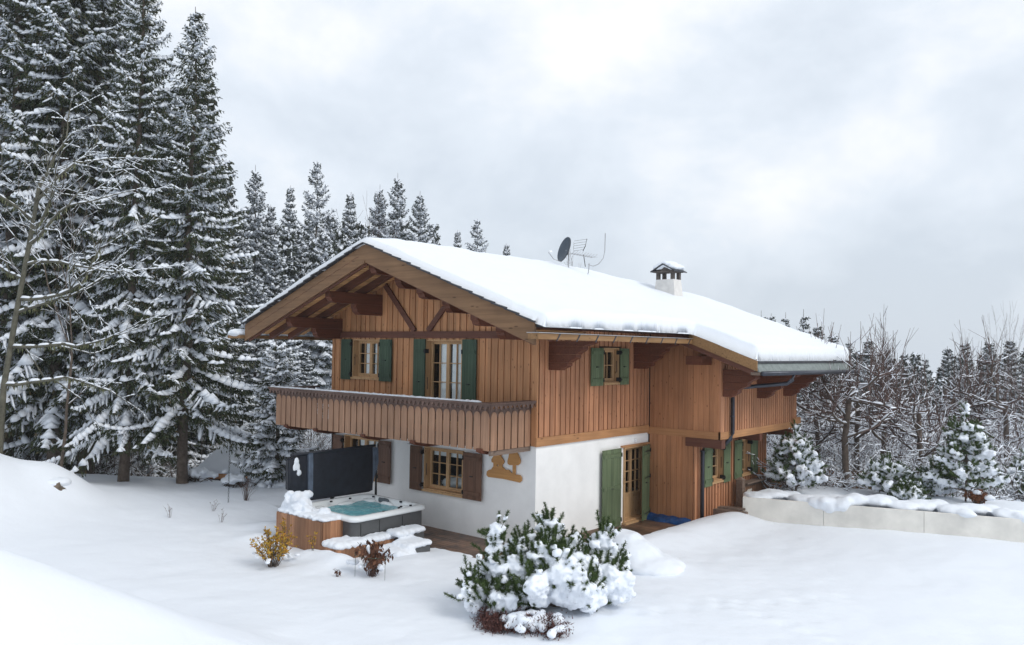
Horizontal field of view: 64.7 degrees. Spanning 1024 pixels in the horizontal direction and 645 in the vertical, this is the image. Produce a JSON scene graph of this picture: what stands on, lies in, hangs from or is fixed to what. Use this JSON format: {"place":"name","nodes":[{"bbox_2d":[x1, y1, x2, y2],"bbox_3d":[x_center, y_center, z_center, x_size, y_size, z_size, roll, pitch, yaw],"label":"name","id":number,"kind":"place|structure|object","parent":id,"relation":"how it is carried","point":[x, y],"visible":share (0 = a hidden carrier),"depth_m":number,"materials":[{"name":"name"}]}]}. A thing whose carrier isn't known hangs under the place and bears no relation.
{"place":"outdoors","nodes":[
{"label":"outdoors","id":0,"kind":"place"},
{"bbox_2d":[0,373,1023,644],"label":"snowy ground","id":1,"kind":"structure","parent":0,"point":[96,559],"depth_m":15.97,"materials":[{"name":"white snow"}]},
{"bbox_2d":[0,0,108,457],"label":"spruce tree","id":2,"kind":"object","parent":1,"relation":"on","point":[11,43],"visible":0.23,"depth_m":29.84,"materials":[{"name":"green plant"}]},
{"bbox_2d":[0,0,111,468],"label":"spruce tree","id":3,"kind":"object","parent":1,"relation":"on","point":[36,457],"depth_m":35.04,"materials":[{"name":"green plant"}]},
{"bbox_2d":[47,476,71,490],"bbox_3d":[-12.737,4.658,22.579,1.356,0.731,1.013,-1,-2,40],"label":"boulder","id":4,"kind":"object","parent":1,"relation":"on","point":[59,483],"visible":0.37,"depth_m":22.23,"materials":[{"name":"white"}]},
{"bbox_2d":[0,0,139,464],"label":"spruce tree","id":5,"kind":"object","parent":1,"relation":"on","point":[52,418],"visible":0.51,"depth_m":28.88,"materials":[{"name":"green plant"}]},
{"bbox_2d":[0,130,167,466],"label":"bare tree","id":6,"kind":"object","parent":1,"relation":"on","point":[70,375],"visible":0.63,"depth_m":25.60,"materials":[{"name":"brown plant"}]},
{"bbox_2d":[0,69,192,453],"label":"bare tree","id":7,"kind":"object","parent":1,"relation":"on","point":[20,297],"visible":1,"depth_m":23.61,"materials":[{"name":"brown plant"}]},
{"bbox_2d":[0,0,206,473],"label":"spruce tree","id":8,"kind":"object","parent":1,"relation":"on","point":[110,21],"visible":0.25,"depth_m":29.55,"materials":[{"name":"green plant"}]},
{"bbox_2d":[44,2,175,476],"bbox_3d":[-18.794,-4.896,38.339,7.544,27.996,7.508,2,-2,-27],"label":"spruce tree","id":9,"kind":"object","parent":1,"relation":"on","point":[123,257],"visible":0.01,"depth_m":37.70,"materials":[{"name":"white plant"}]},
{"bbox_2d":[12,430,214,478],"bbox_3d":[-19.250,6.609,38.375,14.515,5.434,21.996,2,-2,-19],"label":"brush","id":10,"kind":"object","parent":1,"relation":"on","point":[114,467],"visible":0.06,"depth_m":32.52,"materials":[{"name":"grey plant"}]},
{"bbox_2d":[43,0,205,481],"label":"spruce tree","id":11,"kind":"object","parent":1,"relation":"on","point":[115,412],"visible":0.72,"depth_m":27.08,"materials":[{"name":"green plant"}]},
{"bbox_2d":[77,178,223,477],"bbox_3d":[-16.093,0.889,36.428,6.793,15.035,6.825,2,-2,-34],"label":"spruce tree","id":12,"kind":"object","parent":1,"relation":"on","point":[193,444],"visible":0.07,"depth_m":35.52,"materials":[{"name":"white plant"}]},
{"bbox_2d":[89,7,269,483],"bbox_3d":[-10.790,-2.354,27.660,5.763,17.181,5.612,1,-2,-12],"label":"spruce tree","id":13,"kind":"object","parent":1,"relation":"on","point":[186,330],"visible":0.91,"depth_m":27.23,"materials":[{"name":"green plant"}]},
{"bbox_2d":[188,464,217,481],"bbox_3d":[-10.993,5.244,27.950,2.287,0.528,1.154,-1,-2,40],"label":"buried bush","id":14,"kind":"object","parent":1,"relation":"on","point":[198,473],"visible":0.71,"depth_m":27.70,"materials":[{"name":"white plant"}]},
{"bbox_2d":[159,156,257,473],"bbox_3d":[-14.518,0.443,38.783,5.727,17.286,5.881,1,-2,-4],"label":"spruce tree","id":15,"kind":"object","parent":1,"relation":"on","point":[236,346],"visible":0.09,"depth_m":38.45,"materials":[{"name":"white plant"}]},
{"bbox_2d":[171,281,252,465],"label":"spruce tree","id":16,"kind":"object","parent":1,"relation":"on","point":[237,299],"visible":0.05,"depth_m":40.95,"materials":[{"name":"white plant"}]},
{"bbox_2d":[1,79,440,469],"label":"distant wood","id":17,"kind":"object","parent":1,"relation":"on","point":[293,270],"visible":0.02,"depth_m":51.15,"materials":[{"name":"white"}]},
{"bbox_2d":[216,469,253,487],"bbox_3d":[-9.390,5.253,27.132,1.116,0.466,1.642,2,-2,-32],"label":"buried bush","id":18,"kind":"object","parent":1,"relation":"on","point":[234,479],"visible":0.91,"depth_m":26.83,"materials":[{"name":"white plant"}]},
{"bbox_2d":[223,207,249,293],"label":"spruce tree","id":19,"kind":"object","parent":1,"relation":"on","point":[239,234],"visible":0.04,"depth_m":52.01,"materials":[{"name":"white plant"}]},
{"bbox_2d":[231,241,258,384],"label":"spruce tree","id":20,"kind":"object","parent":1,"relation":"on","point":[246,247],"visible":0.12,"depth_m":44.89,"materials":[{"name":"white plant"}]},
{"bbox_2d":[206,275,286,444],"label":"spruce tree","id":21,"kind":"object","parent":1,"relation":"on","point":[254,291],"visible":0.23,"depth_m":39.69,"materials":[{"name":"white plant"}]},
{"bbox_2d":[240,478,255,500],"bbox_3d":[-7.971,5.063,24.455,0.408,0.757,0.823,2,-2,-36],"label":"red twig bush","id":22,"kind":"object","parent":1,"relation":"on","point":[245,496],"visible":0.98,"depth_m":24.42,"materials":[{"name":"orange plant"}]},
{"bbox_2d":[197,423,300,479],"bbox_3d":[-9.543,5.276,30.353,3.560,2.977,2.860,1,-2,10],"label":"garden hut","id":23,"kind":"object","parent":1,"relation":"on","point":[216,461],"visible":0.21,"depth_m":29.39,"materials":[{"name":"white"}]},
{"bbox_2d":[172,385,331,470],"bbox_3d":[-9.601,5.463,37.005,10.173,7.045,19.409,1,-2,-15],"label":"brush","id":24,"kind":"object","parent":1,"relation":"on","point":[325,439],"visible":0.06,"depth_m":32.01,"materials":[{"name":"grey plant"}]},
{"bbox_2d":[238,165,269,280],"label":"spruce tree","id":25,"kind":"object","parent":1,"relation":"on","point":[254,197],"visible":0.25,"depth_m":61.95,"materials":[{"name":"white plant"}]},
{"bbox_2d":[256,206,282,280],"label":"spruce tree","id":26,"kind":"object","parent":1,"relation":"on","point":[268,235],"visible":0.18,"depth_m":60.03,"materials":[{"name":"white plant"}]},
{"bbox_2d":[223,339,319,487],"bbox_3d":[-8.019,3.495,27.373,3.296,5.885,3.269,2,-2,-27],"label":"spruce","id":27,"kind":"object","parent":1,"relation":"on","point":[279,447],"visible":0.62,"depth_m":27.06,"materials":[{"name":"green plant"}]},
{"bbox_2d":[249,526,299,567],"bbox_3d":[-5.071,4.843,17.392,1.153,0.913,1.003,-1,-2,40],"label":"golden shrub","id":28,"kind":"object","parent":1,"relation":"on","point":[275,554],"visible":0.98,"depth_m":17.32,"materials":[{"name":"yellow plant"}]},
{"bbox_2d":[247,233,307,380],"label":"spruce tree","id":29,"kind":"object","parent":1,"relation":"on","point":[271,273],"visible":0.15,"depth_m":45.88,"materials":[{"name":"white plant"}]},
{"bbox_2d":[262,275,306,406],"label":"spruce tree","id":30,"kind":"object","parent":1,"relation":"on","point":[285,281],"visible":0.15,"depth_m":41.96,"materials":[{"name":"white plant"}]},
{"bbox_2d":[278,517,292,544],"bbox_3d":[-5.259,4.896,18.653,0.282,0.840,0.360,0,-2,25],"label":"golden shrub","id":31,"kind":"object","parent":1,"relation":"on","point":[283,525],"visible":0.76,"depth_m":18.59,"materials":[{"name":"yellow plant"}]},
{"bbox_2d":[278,187,299,258],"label":"spruce tree","id":32,"kind":"object","parent":1,"relation":"on","point":[289,216],"visible":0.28,"depth_m":72.11,"materials":[{"name":"white plant"}]},
{"bbox_2d":[288,229,317,351],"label":"spruce tree","id":33,"kind":"object","parent":1,"relation":"on","point":[300,256],"visible":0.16,"depth_m":49.98,"materials":[{"name":"white plant"}]},
{"bbox_2d":[286,350,328,449],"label":"spruce tree","id":34,"kind":"object","parent":1,"relation":"on","point":[306,380],"visible":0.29,"depth_m":39.80,"materials":[{"name":"white plant"}]},
{"bbox_2d":[276,511,342,549],"bbox_3d":[-4.804,4.997,19.142,1.844,0.860,0.618,-1,-2,40],"label":"equipment box","id":35,"kind":"object","parent":1,"relation":"on","point":[301,529],"visible":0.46,"depth_m":18.71,"materials":[{"name":"brown wood"}]},
{"bbox_2d":[278,490,340,522],"bbox_3d":[-4.791,4.342,19.224,1.975,0.587,0.744,-1,-2,40],"label":"snow pile","id":36,"kind":"object","parent":35,"relation":"on","point":[298,503],"visible":1,"depth_m":19.20,"materials":[{"name":"white"}]},
{"bbox_2d":[292,231,336,434],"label":"spruce tree","id":37,"kind":"object","parent":1,"relation":"on","point":[321,359],"visible":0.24,"depth_m":46.53,"materials":[{"name":"white plant"}]},
{"bbox_2d":[292,161,340,270],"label":"spruce tree","id":38,"kind":"object","parent":1,"relation":"on","point":[319,203],"visible":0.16,"depth_m":64.06,"materials":[{"name":"white plant"}]},
{"bbox_2d":[321,213,340,349],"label":"spruce tree","id":39,"kind":"object","parent":1,"relation":"on","point":[331,223],"visible":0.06,"depth_m":58.07,"materials":[{"name":"white plant"}]},
{"bbox_2d":[339,194,358,244],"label":"spruce tree","id":40,"kind":"object","parent":1,"relation":"on","point":[350,226],"visible":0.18,"depth_m":62.10,"materials":[{"name":"white plant"}]},
{"bbox_2d":[320,531,395,557],"bbox_3d":[-3.507,5.170,18.682,0.722,0.527,1.856,-1,-2,40],"label":"bench box","id":41,"kind":"object","parent":1,"relation":"on","point":[344,544],"visible":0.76,"depth_m":18.23,"materials":[{"name":"white wood"}]},
{"bbox_2d":[356,224,371,241],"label":"spruce tree","id":42,"kind":"object","parent":1,"relation":"on","point":[364,234],"visible":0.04,"depth_m":56.08,"materials":[{"name":"white plant"}]},
{"bbox_2d":[346,539,393,576],"bbox_3d":[-2.934,4.899,16.723,0.634,0.870,1.164,2,-2,-35],"label":"withered perennial","id":43,"kind":"object","parent":1,"relation":"on","point":[374,557],"visible":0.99,"depth_m":16.63,"materials":[{"name":"brown plant"}]},
{"bbox_2d":[368,189,389,237],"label":"spruce tree","id":44,"kind":"object","parent":1,"relation":"on","point":[382,208],"visible":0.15,"depth_m":72.05,"materials":[{"name":"white plant"}]},
{"bbox_2d":[379,178,411,240],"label":"spruce tree","id":45,"kind":"object","parent":1,"relation":"on","point":[398,206],"visible":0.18,"depth_m":70.05,"materials":[{"name":"white plant"}]},
{"bbox_2d":[379,524,431,556],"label":"tub steps","id":46,"kind":"structure","parent":1,"relation":"on","point":[409,539],"depth_m":18.71,"materials":[{"name":"white"}]},
{"bbox_2d":[404,195,432,243],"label":"spruce tree","id":47,"kind":"object","parent":1,"relation":"on","point":[419,206],"visible":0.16,"depth_m":68.06,"materials":[{"name":"white plant"}]},
{"bbox_2d":[426,224,435,244],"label":"spruce tree","id":48,"kind":"object","parent":1,"relation":"on","point":[430,228],"visible":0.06,"depth_m":72.17,"materials":[{"name":"white plant"}]},
{"bbox_2d":[453,231,461,247],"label":"spruce tree","id":49,"kind":"object","parent":1,"relation":"on","point":[457,238],"visible":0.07,"depth_m":82.19,"materials":[{"name":"white plant"}]},
{"bbox_2d":[465,219,488,251],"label":"spruce tree","id":50,"kind":"object","parent":1,"relation":"on","point":[478,236],"visible":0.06,"depth_m":72.08,"materials":[{"name":"white plant"}]},
{"bbox_2d":[443,510,534,615],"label":"dwarf pine","id":51,"kind":"object","parent":1,"relation":"on","point":[479,590],"visible":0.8,"depth_m":14.20,"materials":[{"name":"green plant"}]},
{"bbox_2d":[471,603,573,640],"bbox_3d":[0.121,5.048,13.839,1.960,0.462,1.181,1,-2,11],"label":"heather shrub","id":52,"kind":"object","parent":1,"relation":"on","point":[530,619],"visible":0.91,"depth_m":13.59,"materials":[{"name":"white plant"}]},
{"bbox_2d":[228,237,857,543],"bbox_3d":[1.203,1.908,24.969,13.927,8.196,14.169,-1,-2,40],"label":"chalet","id":53,"kind":"object","parent":1,"relation":"on","point":[583,393],"visible":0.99,"depth_m":21.71,"materials":[{"name":"paint"}]},
{"bbox_2d":[228,339,232,501],"bbox_3d":[-8.444,2.941,24.232,0.040,5.016,0.040,1,-2,-5],"label":"rain chain","id":54,"kind":"object","parent":53,"relation":"hanging from","point":[230,420],"visible":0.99,"depth_m":24.23,"materials":[{"name":"black metal"}]},
{"bbox_2d":[344,434,377,480],"bbox_3d":[-4.315,3.920,23.505,1.620,1.210,0.300,-1,-2,40],"label":"window","id":55,"kind":"structure","parent":53,"relation":"in","point":[348,439],"depth_m":23.81,"materials":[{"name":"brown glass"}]},
{"bbox_2d":[350,339,378,379],"bbox_3d":[-4.165,1.075,23.505,1.300,1.160,0.300,-1,-2,40],"label":"window","id":56,"kind":"structure","parent":53,"relation":"in","point":[368,374],"depth_m":23.73,"materials":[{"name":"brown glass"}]},
{"bbox_2d":[421,446,463,497],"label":"window","id":57,"kind":"structure","parent":53,"relation":"in","point":[452,484],"depth_m":21.56,"materials":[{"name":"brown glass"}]},
{"bbox_2d":[425,340,461,428],"bbox_3d":[-1.764,1.616,21.443,1.440,2.320,0.300,-1,-2,40],"label":"window","id":58,"kind":"structure","parent":53,"relation":"in","point":[444,362],"depth_m":21.65,"materials":[{"name":"brown glass"}]},
{"bbox_2d":[486,453,521,482],"bbox_3d":[-0.194,3.488,19.913,1.140,0.790,0.032,-1,-2,40],"label":"wall sign","id":59,"kind":"object","parent":53,"relation":"attached to","point":[498,470],"visible":0.85,"depth_m":19.87,"materials":[{"name":"wood"}]},
{"bbox_2d":[548,237,570,267],"bbox_3d":[1.540,-1.860,25.658,0.642,1.780,0.725,-1,-2,40],"label":"satellite dish","id":60,"kind":"object","parent":53,"relation":"attached to","point":[564,249],"visible":0.98,"depth_m":25.87,"materials":[{"name":"metal"}]},
{"bbox_2d":[569,233,605,272],"bbox_3d":[2.387,-2.008,25.459,1.324,1.511,0.322,-1,-2,40],"label":"television aerial","id":61,"kind":"object","parent":53,"relation":"attached to","point":[588,253],"visible":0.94,"depth_m":25.50,"materials":[{"name":"metal"}]},
{"bbox_2d":[603,348,619,384],"bbox_3d":[2.624,1.181,21.806,0.250,0.990,0.800,-1,-2,40],"label":"window","id":62,"kind":"structure","parent":53,"relation":"in","point":[614,365],"depth_m":22.02,"materials":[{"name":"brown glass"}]},
{"bbox_2d":[623,444,647,521],"bbox_3d":[3.391,4.489,22.738,0.255,2.040,1.220,-1,-2,40],"label":"door","id":63,"kind":"structure","parent":53,"relation":"in","point":[632,500],"depth_m":22.82,"materials":[{"name":"brown wood"}]},
{"bbox_2d":[713,449,723,483],"bbox_3d":[5.859,4.052,23.353,0.270,1.130,0.860,-1,-2,40],"label":"window","id":64,"kind":"structure","parent":53,"relation":"in","point":[719,454],"depth_m":23.63,"materials":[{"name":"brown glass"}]},
{"bbox_2d":[740,439,750,476],"bbox_3d":[7.114,4.119,24.831,0.270,1.130,0.740,-1,-2,40],"label":"window","id":65,"kind":"structure","parent":53,"relation":"in","point":[746,459],"depth_m":25.05,"materials":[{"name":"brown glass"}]},
{"bbox_2d":[475,501,610,610],"bbox_3d":[0.557,4.253,14.602,2.453,1.973,2.174,1,-2,-8],"label":"dwarf pine","id":66,"kind":"object","parent":1,"relation":"on","point":[547,569],"visible":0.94,"depth_m":14.12,"materials":[{"name":"green plant"}]},
{"bbox_2d":[422,520,676,559],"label":"wooden deck","id":67,"kind":"structure","parent":1,"relation":"on","point":[448,540],"depth_m":20.40,"materials":[{"name":"wood"}]},
{"bbox_2d":[286,444,424,538],"bbox_3d":[-3.741,4.345,20.266,2.611,2.170,2.858,-1,-2,40],"label":"hot tub","id":68,"kind":"object","parent":67,"relation":"on","point":[323,474],"visible":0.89,"depth_m":20.53,"materials":[{"name":"black plastic"}]},
{"bbox_2d":[647,512,690,524],"bbox_3d":[4.321,5.490,22.586,1.350,0.171,0.320,-1,-2,40],"label":"blue tarp","id":69,"kind":"object","parent":67,"relation":"on","point":[674,520],"visible":0.91,"depth_m":22.55,"materials":[{"name":"plastic"}]},
{"bbox_2d":[579,509,635,614],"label":"dwarf pine","id":70,"kind":"object","parent":1,"relation":"on","point":[616,588],"visible":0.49,"depth_m":14.47,"materials":[{"name":"green plant"}]},
{"bbox_2d":[611,529,685,575],"bbox_3d":[2.848,5.131,17.505,1.828,1.071,1.375,0,-2,17],"label":"snow pile","id":71,"kind":"object","parent":1,"relation":"on","point":[647,557],"visible":0.55,"depth_m":17.21,"materials":[{"name":"white snow"}]},
{"bbox_2d":[713,506,747,514],"bbox_3d":[6.192,5.395,23.101,1.300,0.240,0.660,-1,-2,40],"label":"timber sleeper","id":72,"kind":"object","parent":1,"relation":"on","point":[720,509],"visible":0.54,"depth_m":23.00,"materials":[{"name":"wood"}]},
{"bbox_2d":[760,420,828,490],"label":"young pine","id":73,"kind":"object","parent":1,"relation":"on","point":[796,447],"visible":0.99,"depth_m":24.22,"materials":[{"name":"green plant"}]},
{"bbox_2d":[798,309,822,442],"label":"spruce tree","id":74,"kind":"object","parent":1,"relation":"on","point":[804,325],"visible":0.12,"depth_m":51.91,"materials":[{"name":"white plant"}]},
{"bbox_2d":[800,323,828,415],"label":"spruce tree","id":75,"kind":"object","parent":1,"relation":"on","point":[817,331],"visible":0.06,"depth_m":54.86,"materials":[{"name":"green plant"}]},
{"bbox_2d":[735,467,909,506],"bbox_3d":[9.670,5.342,24.759,3.600,1.380,5.240,-1,-2,40],"label":"terrace railing","id":76,"kind":"object","parent":1,"relation":"on","point":[755,484],"visible":0.15,"depth_m":24.55,"materials":[{"name":"wood"}]},
{"bbox_2d":[796,362,872,457],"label":"pollarded tree","id":77,"kind":"object","parent":1,"relation":"on","point":[817,438],"visible":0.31,"depth_m":29.48,"materials":[{"name":"grey plant"}]},
{"bbox_2d":[827,335,853,428],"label":"spruce tree","id":78,"kind":"object","parent":1,"relation":"on","point":[834,339],"visible":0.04,"depth_m":57.81,"materials":[{"name":"green plant"}]},
{"bbox_2d":[840,343,856,414],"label":"spruce tree","id":79,"kind":"object","parent":1,"relation":"on","point":[848,344],"visible":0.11,"depth_m":59.85,"materials":[{"name":"green plant"}]},
{"bbox_2d":[796,315,912,487],"bbox_3d":[10.504,2.738,25.286,3.381,6.404,4.253,0,-2,17],"label":"pollarded tree","id":80,"kind":"object","parent":1,"relation":"on","point":[846,413],"visible":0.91,"depth_m":25.02,"materials":[{"name":"brown plant"}]},
{"bbox_2d":[796,316,926,479],"bbox_3d":[11.618,3.114,27.206,4.560,6.937,3.987,2,-2,-34],"label":"pollarded tree","id":81,"kind":"object","parent":1,"relation":"on","point":[857,422],"visible":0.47,"depth_m":27.35,"materials":[{"name":"grey plant"}]},
{"bbox_2d":[851,341,876,411],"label":"spruce tree","id":82,"kind":"object","parent":1,"relation":"on","point":[864,358],"visible":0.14,"depth_m":57.92,"materials":[{"name":"green plant"}]},
{"bbox_2d":[743,488,1023,542],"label":"planter wall","id":83,"kind":"structure","parent":1,"relation":"on","point":[866,517],"depth_m":21.58,"materials":[{"name":"concrete"}]},
{"bbox_2d":[743,488,1023,521],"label":"planter snow","id":84,"kind":"structure","parent":83,"relation":"in","point":[829,503],"depth_m":21.91,"materials":[{"name":"white snow"}]},
{"bbox_2d":[746,433,1023,501],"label":"brush","id":85,"kind":"object","parent":1,"relation":"on","point":[833,463],"visible":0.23,"depth_m":25.69,"materials":[{"name":"brown plant"}]},
{"bbox_2d":[851,306,925,460],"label":"pollarded tree","id":86,"kind":"object","parent":1,"relation":"on","point":[881,431],"visible":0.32,"depth_m":28.89,"materials":[{"name":"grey plant"}]},
{"bbox_2d":[855,451,922,494],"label":"young pine","id":87,"kind":"object","parent":1,"relation":"on","point":[884,475],"visible":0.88,"depth_m":23.85,"materials":[{"name":"green plant"}]},
{"bbox_2d":[766,388,1023,471],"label":"brush","id":88,"kind":"object","parent":1,"relation":"on","point":[876,448],"visible":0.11,"depth_m":31.13,"materials":[{"name":"white"}]},
{"bbox_2d":[766,351,1023,471],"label":"distant wood","id":89,"kind":"object","parent":1,"relation":"on","point":[915,357],"visible":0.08,"depth_m":56.86,"materials":[{"name":"white"}]},
{"bbox_2d":[886,478,931,499],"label":"young pine","id":90,"kind":"object","parent":1,"relation":"on","point":[903,489],"visible":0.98,"depth_m":23.04,"materials":[{"name":"green plant"}]},
{"bbox_2d":[867,355,968,472],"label":"pollarded tree","id":91,"kind":"object","parent":1,"relation":"on","point":[917,423],"visible":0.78,"depth_m":26.96,"materials":[{"name":"brown plant"}]},
{"bbox_2d":[921,354,932,403],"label":"spruce tree","id":92,"kind":"object","parent":1,"relation":"on","point":[927,370],"visible":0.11,"depth_m":59.81,"materials":[{"name":"green plant"}]},
{"bbox_2d":[910,455,960,496],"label":"young pine","id":93,"kind":"object","parent":1,"relation":"on","point":[933,487],"visible":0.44,"depth_m":24.00,"materials":[{"name":"green plant"}]},
{"bbox_2d":[933,347,957,404],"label":"spruce tree","id":94,"kind":"object","parent":1,"relation":"on","point":[946,363],"visible":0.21,"depth_m":61.81,"materials":[{"name":"green plant"}]},
{"bbox_2d":[893,320,1008,433],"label":"pollarded tree","id":95,"kind":"object","parent":1,"relation":"on","point":[977,416],"visible":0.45,"depth_m":31.05,"materials":[{"name":"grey plant"}]},
{"bbox_2d":[950,343,977,412],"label":"spruce tree","id":96,"kind":"object","parent":1,"relation":"on","point":[957,361],"visible":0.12,"depth_m":59.88,"materials":[{"name":"green plant"}]},
{"bbox_2d":[922,401,1010,501],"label":"young pine","id":97,"kind":"object","parent":1,"relation":"on","point":[965,434],"visible":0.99,"depth_m":23.14,"materials":[{"name":"green plant"}]},
{"bbox_2d":[962,489,994,503],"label":"dead juniper","id":98,"kind":"object","parent":1,"relation":"on","point":[978,496],"visible":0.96,"depth_m":22.94,"materials":[{"name":"brown plant"}]},
{"bbox_2d":[940,317,1023,469],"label":"pollarded tree","id":99,"kind":"object","parent":1,"relation":"on","point":[986,401],"visible":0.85,"depth_m":30.78,"materials":[{"name":"brown plant"}]},
{"bbox_2d":[971,340,1012,435],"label":"spruce tree","id":100,"kind":"object","parent":1,"relation":"on","point":[985,348],"visible":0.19,"depth_m":51.80,"materials":[{"name":"green plant"}]},
{"bbox_2d":[977,303,1023,448],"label":"birch tree","id":101,"kind":"object","parent":1,"relation":"on","point":[1008,367],"visible":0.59,"depth_m":35.79,"materials":[{"name":"grey plant"}]},
{"bbox_2d":[984,314,1023,455],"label":"birch tree","id":102,"kind":"object","parent":1,"relation":"on","point":[1013,370],"visible":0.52,"depth_m":38.26,"materials":[{"name":"grey plant"}]},
{"bbox_2d":[985,339,1023,441],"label":"spruce tree","id":103,"kind":"object","parent":1,"relation":"on","point":[1009,344],"visible":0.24,"depth_m":49.80,"materials":[{"name":"green plant"}]},
{"bbox_2d":[995,448,1023,496],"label":"young pine","id":104,"kind":"object","parent":1,"relation":"on","point":[1018,462],"visible":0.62,"depth_m":26.24,"materials":[{"name":"green plant"}]},
{"bbox_2d":[1011,348,1023,430],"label":"spruce tree","id":105,"kind":"object","parent":1,"relation":"on","point":[1020,377],"visible":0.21,"depth_m":48.00,"materials":[{"name":"green plant"}]},
{"bbox_2d":[0,0,1023,375],"label":"sky","id":106,"kind":"structure","parent":0,"point":[843,162],"materials":[{"name":"grey"}]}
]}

